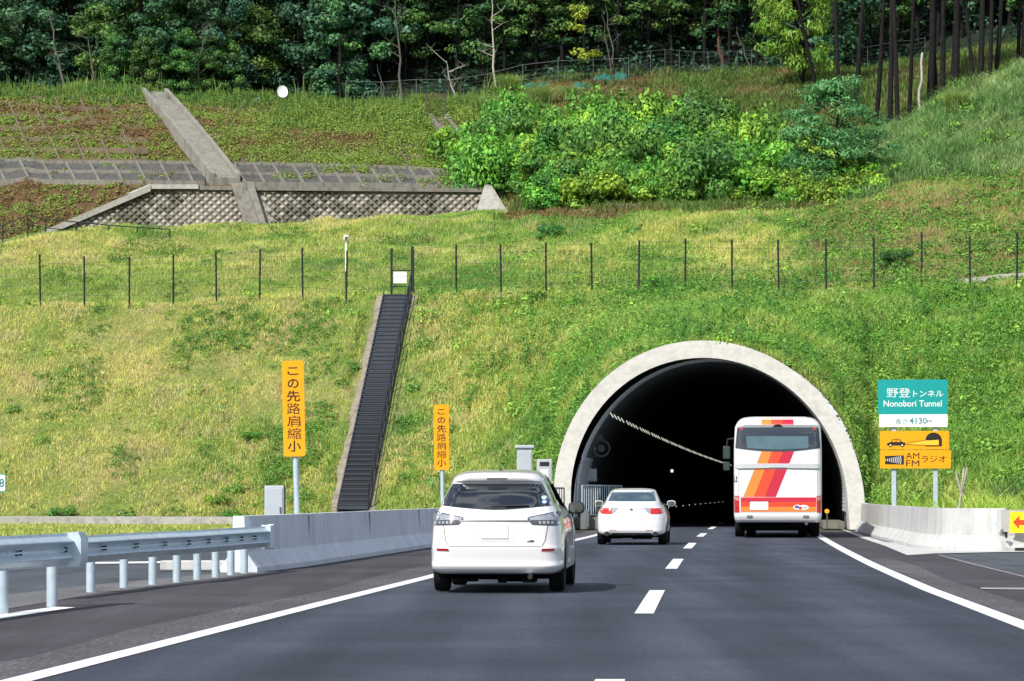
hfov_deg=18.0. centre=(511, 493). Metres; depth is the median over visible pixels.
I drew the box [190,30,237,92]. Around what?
broadleaf tree
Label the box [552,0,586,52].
pine tree
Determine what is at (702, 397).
tunnel
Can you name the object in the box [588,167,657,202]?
leafy shrub
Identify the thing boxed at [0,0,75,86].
broadleaf tree
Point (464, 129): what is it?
leafy shrub
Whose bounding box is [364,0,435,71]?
pine tree
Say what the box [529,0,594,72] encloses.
pine tree
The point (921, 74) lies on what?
bare tree
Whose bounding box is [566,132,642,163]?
leafy shrub
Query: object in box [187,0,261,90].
broadleaf tree
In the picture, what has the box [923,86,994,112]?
grass tussock
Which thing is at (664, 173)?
leafy shrub
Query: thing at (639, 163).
leafy shrub
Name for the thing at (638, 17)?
pine tree
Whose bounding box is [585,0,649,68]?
pine tree
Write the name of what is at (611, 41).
bare tree
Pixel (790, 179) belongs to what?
leafy shrub
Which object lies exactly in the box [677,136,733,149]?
leafy shrub
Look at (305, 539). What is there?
concrete barrier
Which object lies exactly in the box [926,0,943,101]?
tall pine
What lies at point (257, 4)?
broadleaf tree
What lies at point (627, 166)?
leafy shrub
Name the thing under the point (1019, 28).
tall pine
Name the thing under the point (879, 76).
tall pine
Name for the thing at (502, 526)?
estate car
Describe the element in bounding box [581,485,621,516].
railing
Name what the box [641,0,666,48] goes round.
pine tree
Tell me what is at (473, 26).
pine tree
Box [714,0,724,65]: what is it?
bare tree
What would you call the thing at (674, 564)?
lane dash marking
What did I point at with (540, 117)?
leafy shrub
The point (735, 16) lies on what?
broadleaf tree
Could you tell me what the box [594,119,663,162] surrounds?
leafy shrub
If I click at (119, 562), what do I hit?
edge line marking
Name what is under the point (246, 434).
leafy shrub
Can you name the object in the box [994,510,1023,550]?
concrete barrier
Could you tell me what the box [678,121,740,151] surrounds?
leafy shrub
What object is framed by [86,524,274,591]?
guardrail
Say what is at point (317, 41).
broadleaf tree
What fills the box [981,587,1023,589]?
edge line marking
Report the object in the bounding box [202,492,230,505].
leafy shrub
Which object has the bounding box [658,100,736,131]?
leafy shrub
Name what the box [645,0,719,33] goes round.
broadleaf tree
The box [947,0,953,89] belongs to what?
tall pine
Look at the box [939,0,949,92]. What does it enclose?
tall pine
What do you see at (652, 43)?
undergrowth
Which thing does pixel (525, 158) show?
leafy shrub
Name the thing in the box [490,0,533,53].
pine tree
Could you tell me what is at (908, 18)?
pine tree
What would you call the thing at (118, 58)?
broadleaf tree
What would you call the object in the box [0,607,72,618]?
edge line marking
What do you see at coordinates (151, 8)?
broadleaf tree
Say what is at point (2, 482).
kilometre sign
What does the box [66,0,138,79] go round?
broadleaf tree
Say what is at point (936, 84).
tall pine
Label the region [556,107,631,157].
leafy shrub
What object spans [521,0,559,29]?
pine tree
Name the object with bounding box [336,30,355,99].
bare tree
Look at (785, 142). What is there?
leafy shrub
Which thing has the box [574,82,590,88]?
net
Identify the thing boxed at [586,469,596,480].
wall box
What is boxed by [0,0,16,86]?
broadleaf tree
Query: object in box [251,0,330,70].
broadleaf tree
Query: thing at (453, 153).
leafy shrub
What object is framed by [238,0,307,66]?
broadleaf tree
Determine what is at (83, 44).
broadleaf tree
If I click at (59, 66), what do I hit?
bare tree
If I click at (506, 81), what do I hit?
grass tussock
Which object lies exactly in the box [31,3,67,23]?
broadleaf tree
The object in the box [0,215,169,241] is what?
handrail
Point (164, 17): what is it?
broadleaf tree
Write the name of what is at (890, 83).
tall pine
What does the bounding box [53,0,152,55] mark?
broadleaf tree
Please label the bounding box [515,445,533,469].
utility cabinet
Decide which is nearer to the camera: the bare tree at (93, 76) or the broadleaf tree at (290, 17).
the bare tree at (93, 76)
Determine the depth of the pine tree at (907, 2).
211.50 m
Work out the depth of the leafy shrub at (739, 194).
167.04 m
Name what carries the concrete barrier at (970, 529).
on the concrete apron
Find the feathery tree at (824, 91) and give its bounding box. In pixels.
[770,74,905,180]
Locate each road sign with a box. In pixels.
[282,361,305,513]
[434,405,448,503]
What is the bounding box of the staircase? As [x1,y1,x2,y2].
[331,274,416,511]
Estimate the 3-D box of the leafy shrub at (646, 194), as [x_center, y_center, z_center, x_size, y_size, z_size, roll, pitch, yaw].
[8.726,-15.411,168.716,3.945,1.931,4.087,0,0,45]
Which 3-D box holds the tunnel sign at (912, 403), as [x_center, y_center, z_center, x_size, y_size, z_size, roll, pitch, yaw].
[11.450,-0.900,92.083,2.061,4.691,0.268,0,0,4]
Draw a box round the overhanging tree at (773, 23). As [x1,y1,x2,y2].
[749,0,840,84]
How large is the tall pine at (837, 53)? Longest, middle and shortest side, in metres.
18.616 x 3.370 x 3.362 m
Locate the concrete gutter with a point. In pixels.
(131, 520)
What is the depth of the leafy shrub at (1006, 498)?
99.56 m
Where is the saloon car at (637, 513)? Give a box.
[595,488,675,543]
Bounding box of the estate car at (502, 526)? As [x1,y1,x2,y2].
[431,466,584,590]
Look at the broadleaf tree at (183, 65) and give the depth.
208.79 m
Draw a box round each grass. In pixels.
[0,522,232,535]
[491,37,1021,221]
[831,52,1023,202]
[870,483,1023,509]
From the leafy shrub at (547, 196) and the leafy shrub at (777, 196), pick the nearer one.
the leafy shrub at (777, 196)
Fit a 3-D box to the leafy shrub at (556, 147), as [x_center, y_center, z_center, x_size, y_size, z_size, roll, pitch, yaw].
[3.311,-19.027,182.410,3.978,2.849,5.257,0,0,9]
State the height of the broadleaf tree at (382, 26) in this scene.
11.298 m
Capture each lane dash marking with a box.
[595,679,624,680]
[635,590,664,612]
[665,559,682,568]
[684,543,695,547]
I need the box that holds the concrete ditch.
[956,273,1023,282]
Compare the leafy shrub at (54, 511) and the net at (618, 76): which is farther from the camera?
the net at (618, 76)
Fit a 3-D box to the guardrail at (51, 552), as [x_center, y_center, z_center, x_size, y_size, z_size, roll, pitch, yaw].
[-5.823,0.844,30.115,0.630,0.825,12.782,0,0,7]
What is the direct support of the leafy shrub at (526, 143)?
on the hillside
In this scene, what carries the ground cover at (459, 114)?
on the hillside
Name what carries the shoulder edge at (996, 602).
on the shoulder at (967, 574)
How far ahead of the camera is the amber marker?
107.98 m
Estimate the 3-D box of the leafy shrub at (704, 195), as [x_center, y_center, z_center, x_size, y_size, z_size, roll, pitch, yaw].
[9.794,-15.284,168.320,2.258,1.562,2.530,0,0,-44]
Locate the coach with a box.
[723,417,821,536]
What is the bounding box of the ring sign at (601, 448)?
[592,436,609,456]
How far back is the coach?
91.06 m
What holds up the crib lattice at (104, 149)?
on the hillside
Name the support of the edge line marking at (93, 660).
on the road at (776, 606)
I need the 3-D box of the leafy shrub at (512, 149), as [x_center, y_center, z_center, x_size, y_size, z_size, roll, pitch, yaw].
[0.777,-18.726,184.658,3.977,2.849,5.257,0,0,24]
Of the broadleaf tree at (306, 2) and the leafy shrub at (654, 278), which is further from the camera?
the broadleaf tree at (306, 2)
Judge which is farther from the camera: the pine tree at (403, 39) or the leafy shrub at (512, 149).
the pine tree at (403, 39)
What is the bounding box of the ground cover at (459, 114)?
[0,90,483,239]
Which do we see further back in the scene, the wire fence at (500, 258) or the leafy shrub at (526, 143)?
the leafy shrub at (526, 143)
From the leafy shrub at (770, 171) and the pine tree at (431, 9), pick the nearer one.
the leafy shrub at (770, 171)
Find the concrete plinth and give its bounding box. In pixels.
[580,511,596,528]
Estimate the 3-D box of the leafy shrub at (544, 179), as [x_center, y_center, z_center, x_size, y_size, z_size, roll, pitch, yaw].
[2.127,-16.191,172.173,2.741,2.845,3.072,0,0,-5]
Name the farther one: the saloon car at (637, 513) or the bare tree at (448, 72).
the bare tree at (448, 72)
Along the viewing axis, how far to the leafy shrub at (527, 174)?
177.79 m
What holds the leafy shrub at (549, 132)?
on the hillside
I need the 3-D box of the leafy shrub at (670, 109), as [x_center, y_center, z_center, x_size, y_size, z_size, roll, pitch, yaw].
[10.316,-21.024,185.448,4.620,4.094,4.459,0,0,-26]
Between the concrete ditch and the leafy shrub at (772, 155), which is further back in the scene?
the leafy shrub at (772, 155)
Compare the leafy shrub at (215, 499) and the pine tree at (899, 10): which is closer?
the leafy shrub at (215, 499)
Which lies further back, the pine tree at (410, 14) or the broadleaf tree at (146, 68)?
the pine tree at (410, 14)
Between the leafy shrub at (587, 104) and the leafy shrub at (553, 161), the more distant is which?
the leafy shrub at (587, 104)
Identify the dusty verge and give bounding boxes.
[8,571,265,608]
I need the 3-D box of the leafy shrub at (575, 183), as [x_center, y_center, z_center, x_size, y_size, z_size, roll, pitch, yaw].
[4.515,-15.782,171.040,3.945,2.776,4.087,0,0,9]
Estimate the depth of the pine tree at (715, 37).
218.66 m
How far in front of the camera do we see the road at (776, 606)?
29.54 m
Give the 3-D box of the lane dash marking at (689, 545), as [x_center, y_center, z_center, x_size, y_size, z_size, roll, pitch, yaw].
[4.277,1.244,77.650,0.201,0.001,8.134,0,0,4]
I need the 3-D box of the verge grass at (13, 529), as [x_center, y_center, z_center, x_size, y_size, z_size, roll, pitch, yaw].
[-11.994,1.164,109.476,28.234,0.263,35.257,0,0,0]
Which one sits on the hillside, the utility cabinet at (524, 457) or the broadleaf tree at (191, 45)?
the broadleaf tree at (191, 45)
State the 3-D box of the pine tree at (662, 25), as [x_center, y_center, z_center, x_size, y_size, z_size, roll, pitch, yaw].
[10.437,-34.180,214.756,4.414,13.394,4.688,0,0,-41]
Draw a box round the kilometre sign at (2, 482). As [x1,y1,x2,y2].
[0,474,5,491]
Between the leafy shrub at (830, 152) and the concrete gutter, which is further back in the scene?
the leafy shrub at (830, 152)
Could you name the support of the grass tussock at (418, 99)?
on the hillside
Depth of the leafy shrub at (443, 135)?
190.33 m
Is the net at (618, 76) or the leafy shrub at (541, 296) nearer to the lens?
the leafy shrub at (541, 296)
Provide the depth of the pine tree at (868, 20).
211.73 m
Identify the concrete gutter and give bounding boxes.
[0,516,232,524]
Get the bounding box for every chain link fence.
[345,57,628,100]
[636,38,925,74]
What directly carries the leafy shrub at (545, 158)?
on the hillside
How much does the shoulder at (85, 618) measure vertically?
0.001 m
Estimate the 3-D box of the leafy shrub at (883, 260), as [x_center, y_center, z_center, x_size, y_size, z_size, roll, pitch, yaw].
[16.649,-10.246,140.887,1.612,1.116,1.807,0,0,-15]
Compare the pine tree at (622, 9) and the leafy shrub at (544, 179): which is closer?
the leafy shrub at (544, 179)
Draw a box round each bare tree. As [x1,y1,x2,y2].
[47,7,75,84]
[71,22,108,87]
[183,21,215,94]
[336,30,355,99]
[377,0,407,99]
[430,42,466,94]
[477,0,507,85]
[600,15,611,71]
[605,4,621,74]
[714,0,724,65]
[736,27,750,67]
[918,52,923,111]
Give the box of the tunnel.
[554,340,864,529]
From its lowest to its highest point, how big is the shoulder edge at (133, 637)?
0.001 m
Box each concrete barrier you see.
[220,508,438,571]
[855,503,1007,550]
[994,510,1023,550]
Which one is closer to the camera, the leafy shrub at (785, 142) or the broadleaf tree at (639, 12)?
the leafy shrub at (785, 142)
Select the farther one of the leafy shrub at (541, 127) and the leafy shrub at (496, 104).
the leafy shrub at (496, 104)
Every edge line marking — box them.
[0,506,733,680]
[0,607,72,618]
[95,561,159,563]
[817,534,1023,628]
[940,555,1023,576]
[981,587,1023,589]
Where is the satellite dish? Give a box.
[277,85,287,100]
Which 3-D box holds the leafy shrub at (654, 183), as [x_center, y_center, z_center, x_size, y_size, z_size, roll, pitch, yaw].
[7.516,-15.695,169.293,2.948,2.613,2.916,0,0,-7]
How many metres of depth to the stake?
81.99 m
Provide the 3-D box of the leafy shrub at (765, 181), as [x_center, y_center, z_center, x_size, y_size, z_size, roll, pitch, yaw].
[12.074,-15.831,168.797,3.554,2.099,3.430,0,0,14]
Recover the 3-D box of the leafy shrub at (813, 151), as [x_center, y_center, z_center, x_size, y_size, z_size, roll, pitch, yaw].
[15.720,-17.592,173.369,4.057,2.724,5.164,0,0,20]
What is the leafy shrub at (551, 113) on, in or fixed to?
on the hillside
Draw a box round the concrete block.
[160,560,224,569]
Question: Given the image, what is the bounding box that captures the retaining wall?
[39,182,506,232]
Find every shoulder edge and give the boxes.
[0,530,596,679]
[870,559,1023,619]
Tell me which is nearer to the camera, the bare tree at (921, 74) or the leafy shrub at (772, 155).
the leafy shrub at (772, 155)
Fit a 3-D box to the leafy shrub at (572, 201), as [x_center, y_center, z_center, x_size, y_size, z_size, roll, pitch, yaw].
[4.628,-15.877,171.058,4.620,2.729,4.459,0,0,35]
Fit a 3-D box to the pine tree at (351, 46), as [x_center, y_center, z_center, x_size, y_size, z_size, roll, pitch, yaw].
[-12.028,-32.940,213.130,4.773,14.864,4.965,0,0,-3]
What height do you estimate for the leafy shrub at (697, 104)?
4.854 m
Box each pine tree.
[311,27,365,86]
[335,0,397,78]
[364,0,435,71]
[365,0,434,81]
[369,1,418,85]
[393,0,445,81]
[415,0,445,52]
[424,0,494,92]
[429,0,480,65]
[430,0,455,60]
[456,2,516,67]
[466,0,521,87]
[470,0,538,75]
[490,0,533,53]
[500,0,565,77]
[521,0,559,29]
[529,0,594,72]
[541,0,602,53]
[542,0,602,72]
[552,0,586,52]
[578,0,629,46]
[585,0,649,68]
[587,0,630,42]
[611,0,684,67]
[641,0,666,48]
[645,0,709,68]
[652,1,677,45]
[661,0,742,66]
[681,0,713,49]
[684,0,734,46]
[689,0,763,69]
[717,0,762,41]
[735,0,770,66]
[746,0,748,18]
[837,0,885,65]
[841,0,902,64]
[888,0,936,51]
[888,0,963,49]
[900,0,952,47]
[960,0,977,38]
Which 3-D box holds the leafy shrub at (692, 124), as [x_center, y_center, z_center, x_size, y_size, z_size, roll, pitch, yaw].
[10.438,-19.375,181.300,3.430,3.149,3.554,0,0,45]
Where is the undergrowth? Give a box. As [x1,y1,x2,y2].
[0,0,1022,98]
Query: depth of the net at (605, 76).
205.76 m
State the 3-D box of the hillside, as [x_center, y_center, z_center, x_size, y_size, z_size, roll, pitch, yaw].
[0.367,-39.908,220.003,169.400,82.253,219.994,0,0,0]
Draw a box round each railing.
[555,487,564,504]
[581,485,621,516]
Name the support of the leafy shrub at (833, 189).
on the hillside
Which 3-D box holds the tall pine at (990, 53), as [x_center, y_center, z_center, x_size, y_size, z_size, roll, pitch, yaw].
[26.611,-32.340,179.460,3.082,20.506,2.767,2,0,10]
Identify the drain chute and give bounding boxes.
[142,87,239,185]
[428,114,481,187]
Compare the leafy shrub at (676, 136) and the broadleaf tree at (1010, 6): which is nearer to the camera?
the leafy shrub at (676, 136)
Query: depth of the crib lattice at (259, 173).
186.10 m
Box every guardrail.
[0,532,87,613]
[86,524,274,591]
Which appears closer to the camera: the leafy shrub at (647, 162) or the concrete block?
the concrete block
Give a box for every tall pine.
[796,0,820,104]
[833,0,842,76]
[852,0,864,106]
[870,0,886,125]
[877,0,911,123]
[887,0,900,120]
[907,0,932,116]
[919,0,938,96]
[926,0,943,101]
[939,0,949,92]
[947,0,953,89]
[952,0,971,89]
[960,0,974,80]
[971,0,988,78]
[987,0,993,77]
[994,0,1005,73]
[1016,0,1021,60]
[1021,0,1023,57]
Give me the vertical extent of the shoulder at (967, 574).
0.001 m
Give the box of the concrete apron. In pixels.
[842,529,1023,554]
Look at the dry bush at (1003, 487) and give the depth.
112.43 m
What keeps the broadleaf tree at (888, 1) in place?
on the hillside
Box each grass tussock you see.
[403,92,441,103]
[460,91,503,113]
[479,70,530,92]
[516,81,561,106]
[554,83,586,100]
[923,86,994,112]
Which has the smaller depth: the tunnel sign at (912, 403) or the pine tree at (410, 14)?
the tunnel sign at (912, 403)
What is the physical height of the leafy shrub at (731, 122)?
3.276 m
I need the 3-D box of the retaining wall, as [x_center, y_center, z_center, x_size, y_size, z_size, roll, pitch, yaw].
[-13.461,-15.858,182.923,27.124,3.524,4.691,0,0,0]
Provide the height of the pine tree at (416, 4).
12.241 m
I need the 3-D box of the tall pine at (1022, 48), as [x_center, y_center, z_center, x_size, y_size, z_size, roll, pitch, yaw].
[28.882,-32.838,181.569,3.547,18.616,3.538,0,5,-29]
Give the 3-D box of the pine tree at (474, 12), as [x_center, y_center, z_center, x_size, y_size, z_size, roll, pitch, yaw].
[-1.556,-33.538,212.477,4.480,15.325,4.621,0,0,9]
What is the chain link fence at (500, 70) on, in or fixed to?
on the hillside
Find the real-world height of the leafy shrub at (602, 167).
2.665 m
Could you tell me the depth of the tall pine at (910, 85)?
181.09 m
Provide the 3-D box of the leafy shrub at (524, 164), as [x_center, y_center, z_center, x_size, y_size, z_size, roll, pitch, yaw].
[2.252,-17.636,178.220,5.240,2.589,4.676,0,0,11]
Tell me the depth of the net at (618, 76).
206.68 m
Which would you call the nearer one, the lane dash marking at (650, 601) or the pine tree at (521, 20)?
the lane dash marking at (650, 601)
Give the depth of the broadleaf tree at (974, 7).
213.02 m
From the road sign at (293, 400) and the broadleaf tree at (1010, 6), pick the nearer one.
the road sign at (293, 400)
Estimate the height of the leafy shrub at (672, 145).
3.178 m
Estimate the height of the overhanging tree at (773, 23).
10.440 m
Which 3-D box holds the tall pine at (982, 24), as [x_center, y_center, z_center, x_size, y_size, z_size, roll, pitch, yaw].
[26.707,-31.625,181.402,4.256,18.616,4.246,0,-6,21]
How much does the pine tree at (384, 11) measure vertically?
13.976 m
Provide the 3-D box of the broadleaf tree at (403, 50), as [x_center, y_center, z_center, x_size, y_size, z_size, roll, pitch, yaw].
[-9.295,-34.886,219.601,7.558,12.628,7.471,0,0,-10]
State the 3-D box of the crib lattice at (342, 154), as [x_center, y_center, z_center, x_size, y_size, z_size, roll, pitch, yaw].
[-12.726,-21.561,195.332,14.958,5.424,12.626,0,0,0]
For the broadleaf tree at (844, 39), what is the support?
on the hillside
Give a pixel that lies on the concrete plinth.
(587, 521)
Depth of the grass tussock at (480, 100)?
200.59 m
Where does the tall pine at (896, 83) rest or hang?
on the hillside
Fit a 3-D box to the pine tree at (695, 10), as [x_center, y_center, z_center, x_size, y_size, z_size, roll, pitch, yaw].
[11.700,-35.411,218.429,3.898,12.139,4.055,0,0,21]
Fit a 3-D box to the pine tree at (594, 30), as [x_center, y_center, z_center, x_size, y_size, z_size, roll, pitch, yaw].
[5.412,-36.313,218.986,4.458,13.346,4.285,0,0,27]
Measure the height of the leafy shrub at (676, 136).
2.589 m
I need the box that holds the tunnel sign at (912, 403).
[878,379,950,507]
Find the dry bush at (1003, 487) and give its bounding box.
[985,474,1022,500]
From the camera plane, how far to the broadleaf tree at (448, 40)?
218.87 m
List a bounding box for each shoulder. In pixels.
[0,531,584,661]
[819,531,1023,602]
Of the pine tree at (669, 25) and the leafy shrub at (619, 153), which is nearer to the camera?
the leafy shrub at (619, 153)
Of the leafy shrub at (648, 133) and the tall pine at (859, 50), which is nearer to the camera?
the leafy shrub at (648, 133)
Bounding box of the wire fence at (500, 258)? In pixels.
[0,232,1023,308]
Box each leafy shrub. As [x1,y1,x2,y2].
[46,504,75,515]
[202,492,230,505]
[218,507,249,516]
[239,430,272,443]
[422,120,476,165]
[438,119,479,153]
[438,137,459,159]
[440,132,533,175]
[443,125,519,189]
[450,154,510,183]
[456,148,509,187]
[461,107,530,144]
[471,97,533,140]
[479,84,546,121]
[480,99,553,121]
[487,164,518,195]
[492,143,518,185]
[492,178,516,196]
[496,125,538,174]
[505,148,550,193]
[509,145,546,166]
[511,152,559,190]
[513,132,571,160]
[516,152,556,188]
[519,103,568,122]
[519,187,566,210]
[520,175,588,209]
[525,289,547,302]
[526,112,572,137]
[527,162,578,208]
[530,114,587,155]
[530,161,618,180]
[531,115,589,155]
[533,114,565,123]
[535,120,555,132]
[535,221,565,239]
[540,155,608,177]
[542,135,569,158]
[546,160,623,199]
[550,144,630,196]
[555,143,630,167]
[555,156,615,184]
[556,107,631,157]
[558,166,631,205]
[559,83,618,120]
[559,168,643,209]
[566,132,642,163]
[567,96,658,130]
[569,99,658,134]
[569,115,636,147]
[573,103,634,135]
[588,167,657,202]
[591,84,685,121]
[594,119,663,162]
[606,151,658,173]
[615,157,648,183]
[616,158,661,180]
[619,96,694,111]
[623,122,667,144]
[625,113,687,143]
[630,171,671,203]
[631,177,707,200]
[639,153,676,176]
[644,274,674,288]
[650,134,702,161]
[652,145,674,159]
[653,130,753,202]
[655,138,740,163]
[655,145,740,192]
[656,94,740,123]
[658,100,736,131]
[659,124,692,145]
[667,117,716,141]
[677,85,739,133]
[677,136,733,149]
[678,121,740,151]
[679,185,716,201]
[696,160,753,186]
[704,109,785,144]
[708,129,735,152]
[714,164,810,198]
[722,171,778,200]
[728,184,769,200]
[730,119,805,148]
[730,136,805,170]
[730,162,791,184]
[735,98,834,152]
[744,145,767,164]
[752,137,806,151]
[752,163,785,185]
[765,140,819,171]
[773,182,816,201]
[777,164,822,189]
[780,185,815,206]
[794,170,853,201]
[810,165,882,203]
[812,153,870,182]
[817,177,836,200]
[825,148,865,159]
[826,157,884,181]
[830,152,880,180]
[830,172,889,197]
[876,245,913,266]
[983,491,1022,505]
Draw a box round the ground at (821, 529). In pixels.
[575,506,854,530]
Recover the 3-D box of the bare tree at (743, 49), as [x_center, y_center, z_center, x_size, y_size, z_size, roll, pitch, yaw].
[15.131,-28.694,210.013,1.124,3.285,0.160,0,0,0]
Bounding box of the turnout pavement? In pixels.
[943,552,1023,574]
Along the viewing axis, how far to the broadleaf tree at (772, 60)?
211.67 m
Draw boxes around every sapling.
[564,3,602,79]
[573,58,590,80]
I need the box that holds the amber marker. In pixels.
[825,509,829,529]
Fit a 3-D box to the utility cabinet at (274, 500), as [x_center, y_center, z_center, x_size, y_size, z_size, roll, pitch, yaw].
[-4.650,0.549,63.485,0.401,1.415,0.340,0,0,0]
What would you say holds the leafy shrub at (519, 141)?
on the hillside
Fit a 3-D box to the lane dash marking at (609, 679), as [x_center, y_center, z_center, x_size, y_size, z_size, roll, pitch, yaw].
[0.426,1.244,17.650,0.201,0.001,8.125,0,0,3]
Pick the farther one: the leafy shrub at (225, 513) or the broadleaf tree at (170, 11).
the broadleaf tree at (170, 11)
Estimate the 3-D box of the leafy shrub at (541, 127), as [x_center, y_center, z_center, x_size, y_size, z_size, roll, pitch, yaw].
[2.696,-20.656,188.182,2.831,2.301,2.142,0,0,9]
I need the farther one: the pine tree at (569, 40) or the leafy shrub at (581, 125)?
the pine tree at (569, 40)
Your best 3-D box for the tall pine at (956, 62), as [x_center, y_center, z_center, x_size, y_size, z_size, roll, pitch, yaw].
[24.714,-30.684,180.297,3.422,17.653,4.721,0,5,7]
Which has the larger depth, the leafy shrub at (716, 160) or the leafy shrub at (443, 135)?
the leafy shrub at (443, 135)
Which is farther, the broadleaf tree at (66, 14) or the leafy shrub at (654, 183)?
the broadleaf tree at (66, 14)
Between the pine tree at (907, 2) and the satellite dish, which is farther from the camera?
the pine tree at (907, 2)
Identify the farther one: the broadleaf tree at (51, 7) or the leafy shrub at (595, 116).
the broadleaf tree at (51, 7)
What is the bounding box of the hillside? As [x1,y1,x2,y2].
[0,0,1023,516]
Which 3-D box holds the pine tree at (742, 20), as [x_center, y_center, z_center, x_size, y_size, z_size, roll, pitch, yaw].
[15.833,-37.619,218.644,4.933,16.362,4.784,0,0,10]
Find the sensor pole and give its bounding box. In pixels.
[344,235,348,292]
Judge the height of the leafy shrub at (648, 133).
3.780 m
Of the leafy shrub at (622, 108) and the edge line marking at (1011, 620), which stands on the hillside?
the leafy shrub at (622, 108)
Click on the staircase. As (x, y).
(357, 470)
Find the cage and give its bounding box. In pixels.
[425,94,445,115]
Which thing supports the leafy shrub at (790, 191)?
on the hillside
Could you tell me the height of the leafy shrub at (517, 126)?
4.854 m
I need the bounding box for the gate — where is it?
[390,247,413,293]
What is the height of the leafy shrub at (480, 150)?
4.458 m
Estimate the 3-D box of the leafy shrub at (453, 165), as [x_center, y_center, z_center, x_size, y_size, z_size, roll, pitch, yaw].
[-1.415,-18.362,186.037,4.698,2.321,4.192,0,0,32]
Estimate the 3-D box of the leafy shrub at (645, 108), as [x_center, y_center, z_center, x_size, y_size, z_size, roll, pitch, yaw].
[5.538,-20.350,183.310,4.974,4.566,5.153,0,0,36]
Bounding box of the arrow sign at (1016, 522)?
[1010,511,1023,532]
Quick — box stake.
[955,467,967,507]
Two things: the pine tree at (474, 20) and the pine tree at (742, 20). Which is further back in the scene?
the pine tree at (742, 20)
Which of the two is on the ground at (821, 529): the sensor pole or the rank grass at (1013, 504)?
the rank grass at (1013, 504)
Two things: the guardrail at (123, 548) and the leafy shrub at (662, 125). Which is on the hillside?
the leafy shrub at (662, 125)
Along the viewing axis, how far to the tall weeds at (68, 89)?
203.28 m
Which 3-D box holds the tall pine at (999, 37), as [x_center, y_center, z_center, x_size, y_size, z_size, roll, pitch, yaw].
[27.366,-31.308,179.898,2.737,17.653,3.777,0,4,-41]
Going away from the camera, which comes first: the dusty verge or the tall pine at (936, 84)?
the dusty verge
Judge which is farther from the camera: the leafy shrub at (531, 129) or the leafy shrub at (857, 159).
the leafy shrub at (531, 129)
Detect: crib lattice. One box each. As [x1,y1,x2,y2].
[0,95,147,160]
[0,157,204,185]
[188,105,421,166]
[234,162,467,187]
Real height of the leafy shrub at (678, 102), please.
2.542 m
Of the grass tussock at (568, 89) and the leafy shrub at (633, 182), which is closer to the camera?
the leafy shrub at (633, 182)
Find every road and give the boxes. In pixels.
[1,507,1023,680]
[8,551,226,594]
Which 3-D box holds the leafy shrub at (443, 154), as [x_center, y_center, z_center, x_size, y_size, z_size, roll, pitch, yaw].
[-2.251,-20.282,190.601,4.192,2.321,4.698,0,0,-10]
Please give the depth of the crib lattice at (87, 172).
187.50 m
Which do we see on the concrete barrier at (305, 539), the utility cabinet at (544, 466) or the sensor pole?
the utility cabinet at (544, 466)
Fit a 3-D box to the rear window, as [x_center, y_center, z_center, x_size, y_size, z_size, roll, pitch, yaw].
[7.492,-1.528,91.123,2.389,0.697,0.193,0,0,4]
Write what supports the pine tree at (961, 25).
on the hillside
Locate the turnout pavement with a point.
(1012, 562)
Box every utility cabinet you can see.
[264,486,285,514]
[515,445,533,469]
[537,459,551,482]
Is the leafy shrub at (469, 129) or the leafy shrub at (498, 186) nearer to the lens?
the leafy shrub at (498, 186)
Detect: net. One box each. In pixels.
[524,82,549,87]
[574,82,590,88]
[593,74,612,80]
[613,72,627,79]
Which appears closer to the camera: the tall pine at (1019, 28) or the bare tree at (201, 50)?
the tall pine at (1019, 28)
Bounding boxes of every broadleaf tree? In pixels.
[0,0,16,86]
[0,0,49,64]
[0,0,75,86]
[4,0,86,65]
[21,0,114,68]
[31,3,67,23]
[51,0,79,19]
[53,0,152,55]
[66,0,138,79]
[92,0,181,40]
[98,31,132,84]
[100,0,190,81]
[126,33,171,90]
[132,0,225,89]
[135,2,225,49]
[158,27,203,95]
[164,0,231,54]
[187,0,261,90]
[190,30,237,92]
[208,38,252,92]
[209,0,286,61]
[212,0,287,91]
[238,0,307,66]
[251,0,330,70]
[259,0,335,91]
[292,0,364,59]
[298,0,391,99]
[322,0,422,85]
[343,0,429,62]
[432,0,515,52]
[496,0,559,47]
[538,0,627,38]
[625,0,655,20]
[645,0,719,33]
[709,0,747,18]
[750,0,831,68]
[762,0,887,69]
[877,0,927,29]
[936,0,994,29]
[973,0,1022,25]
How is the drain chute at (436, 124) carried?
on the hillside
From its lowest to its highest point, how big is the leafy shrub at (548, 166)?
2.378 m
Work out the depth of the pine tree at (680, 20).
213.78 m
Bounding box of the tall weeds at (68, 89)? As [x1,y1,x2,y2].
[0,67,501,133]
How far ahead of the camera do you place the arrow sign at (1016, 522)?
70.30 m
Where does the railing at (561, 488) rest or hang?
on the concrete barrier at (305, 539)

